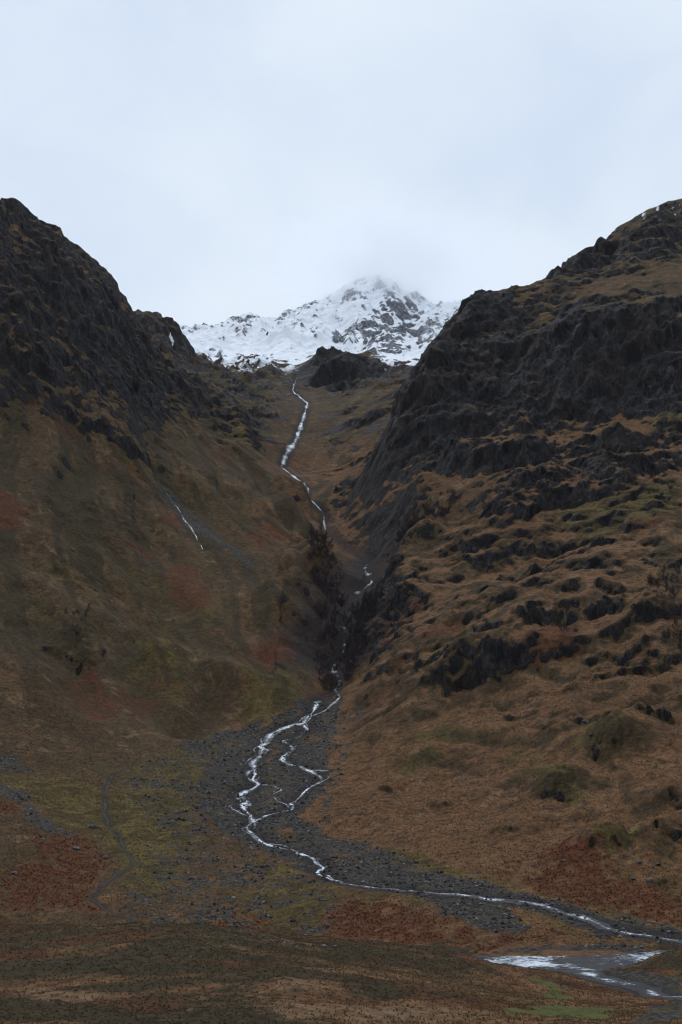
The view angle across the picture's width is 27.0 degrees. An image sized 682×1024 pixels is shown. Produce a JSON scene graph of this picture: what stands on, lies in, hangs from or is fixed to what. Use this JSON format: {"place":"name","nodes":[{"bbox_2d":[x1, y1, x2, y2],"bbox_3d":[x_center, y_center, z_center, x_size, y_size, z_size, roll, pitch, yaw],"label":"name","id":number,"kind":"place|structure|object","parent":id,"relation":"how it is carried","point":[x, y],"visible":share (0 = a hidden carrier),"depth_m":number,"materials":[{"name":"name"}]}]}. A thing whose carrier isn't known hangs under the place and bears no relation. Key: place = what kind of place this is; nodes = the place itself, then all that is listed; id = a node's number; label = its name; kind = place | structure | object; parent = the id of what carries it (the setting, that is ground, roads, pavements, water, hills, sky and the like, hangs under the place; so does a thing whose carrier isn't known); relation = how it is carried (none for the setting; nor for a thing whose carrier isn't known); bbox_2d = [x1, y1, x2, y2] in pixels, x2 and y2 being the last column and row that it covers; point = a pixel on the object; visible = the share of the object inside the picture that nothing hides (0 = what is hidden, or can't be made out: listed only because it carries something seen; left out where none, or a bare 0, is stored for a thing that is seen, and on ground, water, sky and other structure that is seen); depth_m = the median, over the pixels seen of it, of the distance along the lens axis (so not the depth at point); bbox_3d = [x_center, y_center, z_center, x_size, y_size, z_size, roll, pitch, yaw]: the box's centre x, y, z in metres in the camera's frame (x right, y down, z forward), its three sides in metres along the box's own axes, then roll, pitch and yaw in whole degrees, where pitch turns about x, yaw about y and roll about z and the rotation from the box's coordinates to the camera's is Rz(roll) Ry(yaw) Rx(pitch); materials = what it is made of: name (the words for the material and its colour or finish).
{"place":"outdoors","nodes":[
{"label":"outdoors","id":0,"kind":"place"},
{"bbox_2d":[93,776,137,921],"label":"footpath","id":1,"kind":"structure","parent":0,"point":[121,871],"depth_m":537.11,"materials":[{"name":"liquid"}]},
{"bbox_2d":[166,493,202,548],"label":"stream","id":2,"kind":"structure","parent":0,"point":[185,521],"depth_m":1093.27,"materials":[{"name":"white liquid"}]},
{"bbox_2d":[0,197,372,725],"bbox_3d":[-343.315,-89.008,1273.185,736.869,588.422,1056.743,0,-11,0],"label":"hill","id":3,"kind":"structure","parent":0,"point":[120,418],"depth_m":1051.02,"materials":[{"name":"brown plant"}]},
{"bbox_2d":[305,551,315,566],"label":"birch tree","id":4,"kind":"object","parent":3,"relation":"on","point":[311,556],"visible":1,"depth_m":1059.96,"materials":[{"name":"brown plant"}]},
{"bbox_2d":[307,523,313,539],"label":"birch tree","id":5,"kind":"object","parent":3,"relation":"on","point":[311,527],"visible":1,"depth_m":1090.82,"materials":[{"name":"brown plant"}]},
{"bbox_2d":[310,563,317,584],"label":"birch tree","id":6,"kind":"object","parent":3,"relation":"on","point":[313,567],"visible":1,"depth_m":1003.19,"materials":[{"name":"brown plant"}]},
{"bbox_2d":[310,574,320,586],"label":"birch tree","id":7,"kind":"object","parent":3,"relation":"on","point":[315,582],"visible":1,"depth_m":995.00,"materials":[{"name":"brown plant"}]},
{"bbox_2d":[314,649,320,667],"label":"birch tree","id":8,"kind":"object","parent":3,"relation":"on","point":[317,652],"visible":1,"depth_m":891.32,"materials":[{"name":"brown plant"}]},
{"bbox_2d":[313,541,324,558],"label":"birch tree","id":9,"kind":"object","parent":3,"relation":"on","point":[317,546],"visible":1,"depth_m":1072.17,"materials":[{"name":"brown plant"}]},
{"bbox_2d":[315,666,324,683],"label":"birch tree","id":10,"kind":"object","parent":3,"relation":"on","point":[318,670],"visible":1,"depth_m":867.35,"materials":[{"name":"brown plant"}]},
{"bbox_2d":[317,674,333,683],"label":"birch tree","id":11,"kind":"object","parent":3,"relation":"on","point":[320,679],"visible":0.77,"depth_m":859.33,"materials":[{"name":"brown plant"}]},
{"bbox_2d":[321,537,332,549],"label":"birch tree","id":12,"kind":"object","parent":3,"relation":"on","point":[327,542],"visible":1,"depth_m":1078.76,"materials":[{"name":"brown plant"}]},
{"bbox_2d":[325,557,332,574],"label":"birch tree","id":13,"kind":"object","parent":3,"relation":"on","point":[328,561],"visible":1,"depth_m":1056.74,"materials":[{"name":"brown plant"}]},
{"bbox_2d":[329,664,338,673],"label":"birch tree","id":14,"kind":"object","parent":3,"relation":"on","point":[333,669],"visible":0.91,"depth_m":881.23,"materials":[{"name":"grey plant"}]},
{"bbox_2d":[331,603,340,616],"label":"birch tree","id":15,"kind":"object","parent":3,"relation":"on","point":[335,606],"visible":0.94,"depth_m":969.95,"materials":[{"name":"brown plant"}]},
{"bbox_2d":[333,652,341,676],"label":"birch tree","id":16,"kind":"object","parent":3,"relation":"on","point":[336,658],"visible":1,"depth_m":874.10,"materials":[{"name":"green plant"}]},
{"bbox_2d":[339,598,347,611],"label":"birch tree","id":17,"kind":"object","parent":3,"relation":"on","point":[341,601],"visible":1,"depth_m":984.70,"materials":[{"name":"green plant"}]},
{"bbox_2d":[228,707,318,846],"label":"stream","id":18,"kind":"structure","parent":0,"point":[250,771],"depth_m":688.06,"materials":[{"name":"white liquid"}]},
{"bbox_2d":[262,784,290,808],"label":"stream","id":19,"kind":"structure","parent":0,"point":[275,793],"depth_m":668.92,"materials":[{"name":"white liquid"}]},
{"bbox_2d":[254,724,322,821],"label":"stream","id":20,"kind":"structure","parent":0,"point":[320,777],"depth_m":696.96,"materials":[{"name":"white liquid"}]},
{"bbox_2d":[236,702,342,881],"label":"stream","id":21,"kind":"structure","parent":0,"point":[259,756],"depth_m":682.90,"materials":[{"name":"white liquid"}]},
{"bbox_2d":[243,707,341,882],"bbox_3d":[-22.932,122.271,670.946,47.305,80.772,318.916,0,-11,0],"label":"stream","id":22,"kind":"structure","parent":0,"point":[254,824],"depth_m":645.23,"materials":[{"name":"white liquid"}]},
{"bbox_2d":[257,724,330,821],"bbox_3d":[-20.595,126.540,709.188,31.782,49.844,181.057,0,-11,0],"label":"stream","id":23,"kind":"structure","parent":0,"point":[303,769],"depth_m":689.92,"materials":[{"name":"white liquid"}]},
{"bbox_2d":[281,382,325,528],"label":"stream","id":24,"kind":"structure","parent":0,"point":[288,449],"depth_m":1456.28,"materials":[{"name":"white liquid"}]},
{"bbox_2d":[179,274,465,391],"bbox_3d":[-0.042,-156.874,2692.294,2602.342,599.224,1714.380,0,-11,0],"label":"snowy mountain","id":25,"kind":"structure","parent":0,"point":[355,332],"depth_m":2270.92,"materials":[{"name":"white snow"}]},
{"bbox_2d":[310,691,340,716],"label":"stream","id":26,"kind":"structure","parent":0,"point":[333,703],"depth_m":822.22,"materials":[{"name":"white liquid"}]},
{"bbox_2d":[0,622,681,955],"bbox_3d":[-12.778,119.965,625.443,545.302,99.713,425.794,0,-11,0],"label":"valley floor","id":27,"kind":"structure","parent":0,"point":[176,734],"depth_m":579.96,"materials":[{"name":"brown plant"}]},
{"bbox_2d":[89,824,98,828],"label":"boulder","id":28,"kind":"object","parent":27,"relation":"on","point":[92,826],"visible":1,"depth_m":583.90,"materials":[{"name":"grey stone"}]},
{"bbox_2d":[0,696,681,951],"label":"scree","id":29,"kind":"structure","parent":27,"relation":"on","point":[621,945],"depth_m":546.39,"materials":[{"name":"gravel"}]},
{"bbox_2d":[0,674,681,952],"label":"bracken","id":30,"kind":"object","parent":27,"relation":"on","point":[364,916],"visible":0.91,"depth_m":484.83,"materials":[{"name":"brown plant"}]},
{"bbox_2d":[646,878,653,882],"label":"boulder","id":31,"kind":"object","parent":27,"relation":"on","point":[649,880],"visible":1,"depth_m":490.39,"materials":[{"name":"grey stone"}]},
{"bbox_2d":[0,921,681,1023],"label":"moorland","id":32,"kind":"structure","parent":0,"point":[669,982],"depth_m":245.19,"materials":[{"name":"brown plant"}]},
{"bbox_2d":[0,921,681,1023],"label":"heather","id":33,"kind":"object","parent":32,"relation":"on","point":[212,953],"visible":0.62,"depth_m":253.91,"materials":[{"name":"brown plant"}]},
{"bbox_2d":[0,922,681,1023],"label":"grass","id":34,"kind":"structure","parent":32,"relation":"on","point":[621,1015],"depth_m":243.00,"materials":[{"name":"brown plant"}]},
{"bbox_2d":[0,0,681,325],"label":"sky","id":35,"kind":"structure","parent":0,"point":[221,160],"materials":[{"name":"white"}]},
{"bbox_2d":[314,564,372,702],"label":"stream","id":36,"kind":"structure","parent":0,"point":[371,582],"depth_m":956.65,"materials":[{"name":"white liquid"}]},
{"bbox_2d":[282,198,681,722],"bbox_3d":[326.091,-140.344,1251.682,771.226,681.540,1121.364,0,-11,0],"label":"hill","id":37,"kind":"structure","parent":0,"point":[534,425],"depth_m":1106.48,"materials":[{"name":"brown plant"}]},
{"bbox_2d":[322,676,328,699],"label":"birch tree","id":38,"kind":"object","parent":37,"relation":"on","point":[325,682],"visible":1,"depth_m":840.64,"materials":[{"name":"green plant"}]},
{"bbox_2d":[326,672,334,698],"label":"birch tree","id":39,"kind":"object","parent":37,"relation":"on","point":[331,679],"visible":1,"depth_m":840.06,"materials":[{"name":"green plant"}]},
{"bbox_2d":[326,681,342,695],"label":"birch tree","id":40,"kind":"object","parent":37,"relation":"on","point":[335,685],"visible":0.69,"depth_m":846.72,"materials":[{"name":"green plant"}]},
{"bbox_2d":[333,675,344,688],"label":"birch tree","id":41,"kind":"object","parent":37,"relation":"on","point":[336,681],"visible":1,"depth_m":843.72,"materials":[{"name":"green plant"}]},
{"bbox_2d":[337,645,342,670],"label":"birch tree","id":42,"kind":"object","parent":37,"relation":"on","point":[339,655],"visible":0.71,"depth_m":892.27,"materials":[{"name":"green plant"}]},
{"bbox_2d":[335,612,349,626],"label":"birch tree","id":43,"kind":"object","parent":37,"relation":"on","point":[345,614],"visible":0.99,"depth_m":935.42,"materials":[{"name":"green plant"}]},
{"bbox_2d":[338,649,350,673],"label":"birch tree","id":44,"kind":"object","parent":37,"relation":"on","point":[344,655],"visible":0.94,"depth_m":876.02,"materials":[{"name":"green plant"}]},
{"bbox_2d":[340,636,352,657],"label":"birch tree","id":45,"kind":"object","parent":37,"relation":"on","point":[347,643],"visible":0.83,"depth_m":893.05,"materials":[{"name":"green plant"}]},
{"bbox_2d":[341,663,353,690],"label":"birch tree","id":46,"kind":"object","parent":37,"relation":"on","point":[347,669],"visible":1,"depth_m":854.95,"materials":[{"name":"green plant"}]},
{"bbox_2d":[343,654,354,681],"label":"birch tree","id":47,"kind":"object","parent":37,"relation":"on","point":[348,659],"visible":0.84,"depth_m":867.77,"materials":[{"name":"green plant"}]},
{"bbox_2d":[345,642,359,669],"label":"birch tree","id":48,"kind":"object","parent":37,"relation":"on","point":[351,650],"visible":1,"depth_m":875.76,"materials":[{"name":"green plant"}]},
{"bbox_2d":[349,601,355,613],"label":"birch tree","id":49,"kind":"object","parent":37,"relation":"on","point":[352,604],"visible":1,"depth_m":959.48,"materials":[{"name":"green plant"}]},
{"bbox_2d":[343,623,361,630],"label":"birch tree","id":50,"kind":"object","parent":37,"relation":"on","point":[346,626],"visible":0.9,"depth_m":930.16,"materials":[{"name":"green plant"}]},
{"bbox_2d":[350,657,361,672],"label":"birch tree","id":51,"kind":"object","parent":37,"relation":"on","point":[354,662],"visible":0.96,"depth_m":873.20,"materials":[{"name":"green plant"}]},
{"bbox_2d":[353,598,360,621],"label":"birch tree","id":52,"kind":"object","parent":37,"relation":"on","point":[357,603],"visible":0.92,"depth_m":952.74,"materials":[{"name":"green plant"}]},
{"bbox_2d":[359,597,366,621],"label":"birch tree","id":53,"kind":"object","parent":37,"relation":"on","point":[361,606],"visible":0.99,"depth_m":938.51,"materials":[{"name":"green plant"}]},
{"bbox_2d":[374,581,381,601],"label":"birch tree","id":54,"kind":"object","parent":37,"relation":"on","point":[377,584],"visible":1,"depth_m":940.85,"materials":[{"name":"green plant"}]},
{"bbox_2d":[424,501,430,518],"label":"birch tree","id":55,"kind":"object","parent":37,"relation":"on","point":[427,505],"visible":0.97,"depth_m":1099.17,"materials":[{"name":"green plant"}]},
{"bbox_2d":[554,616,563,634],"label":"birch tree","id":56,"kind":"object","parent":37,"relation":"on","point":[559,618],"visible":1,"depth_m":765.73,"materials":[{"name":"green plant"}]},
{"bbox_2d":[628,475,639,484],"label":"birch tree","id":57,"kind":"object","parent":37,"relation":"on","point":[635,478],"visible":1,"depth_m":1036.39,"materials":[{"name":"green plant"}]},
{"bbox_2d":[653,578,661,590],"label":"birch tree","id":58,"kind":"object","parent":37,"relation":"on","point":[658,585],"visible":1,"depth_m":787.42,"materials":[{"name":"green plant"}]},
{"bbox_2d":[656,564,669,586],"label":"birch tree","id":59,"kind":"object","parent":37,"relation":"on","point":[664,572],"visible":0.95,"depth_m":813.02,"materials":[{"name":"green plant"}]},
{"bbox_2d":[658,601,667,620],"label":"birch tree","id":60,"kind":"object","parent":37,"relation":"on","point":[663,608],"visible":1,"depth_m":770.08,"materials":[{"name":"brown plant"}]},
{"bbox_2d":[660,630,668,651],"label":"birch tree","id":61,"kind":"object","parent":37,"relation":"on","point":[662,639],"visible":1,"depth_m":723.80,"materials":[{"name":"brown plant"}]},
{"bbox_2d":[665,627,671,641],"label":"birch tree","id":62,"kind":"object","parent":37,"relation":"on","point":[667,636],"visible":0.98,"depth_m":731.05,"materials":[{"name":"brown plant"}]},
{"bbox_2d":[663,572,677,583],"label":"birch tree","id":63,"kind":"object","parent":37,"relation":"on","point":[672,574],"visible":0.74,"depth_m":824.50,"materials":[{"name":"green plant"}]},
{"bbox_2d":[665,603,677,626],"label":"birch tree","id":64,"kind":"object","parent":37,"relation":"on","point":[667,614],"visible":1,"depth_m":756.57,"materials":[{"name":"brown plant"}]},
{"bbox_2d":[668,588,678,601],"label":"birch tree","id":65,"kind":"object","parent":37,"relation":"on","point":[675,593],"visible":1,"depth_m":781.60,"materials":[{"name":"brown plant"}]},
{"bbox_2d":[668,575,679,585],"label":"birch tree","id":66,"kind":"object","parent":37,"relation":"on","point":[677,581],"visible":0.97,"depth_m":815.66,"materials":[{"name":"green plant"}]},
{"bbox_2d":[670,617,681,639],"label":"birch tree","id":67,"kind":"object","parent":37,"relation":"on","point":[675,627],"visible":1,"depth_m":740.89,"materials":[{"name":"brown plant"}]},
{"bbox_2d":[674,560,680,583],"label":"birch tree","id":68,"kind":"object","parent":37,"relation":"on","point":[678,567],"visible":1,"depth_m":824.32,"materials":[{"name":"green plant"}]},
{"bbox_2d":[675,603,681,625],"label":"birch tree","id":69,"kind":"object","parent":37,"relation":"on","point":[679,614],"visible":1,"depth_m":764.80,"materials":[{"name":"brown plant"}]},
{"bbox_2d":[340,883,681,942],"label":"stream","id":70,"kind":"structure","parent":0,"point":[599,925],"depth_m":465.12,"materials":[{"name":"liquid"}]},
{"bbox_2d":[472,950,672,973],"bbox_3d":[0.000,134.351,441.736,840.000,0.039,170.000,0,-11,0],"label":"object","id":71,"kind":"structure","parent":0,"point":[580,964],"depth_m":400.63,"materials":[{"name":"liquid"}]},
{"bbox_2d":[573,972,681,998],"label":"stream","id":72,"kind":"structure","parent":0,"point":[643,990],"depth_m":344.44,"materials":[{"name":"liquid"}]}
]}

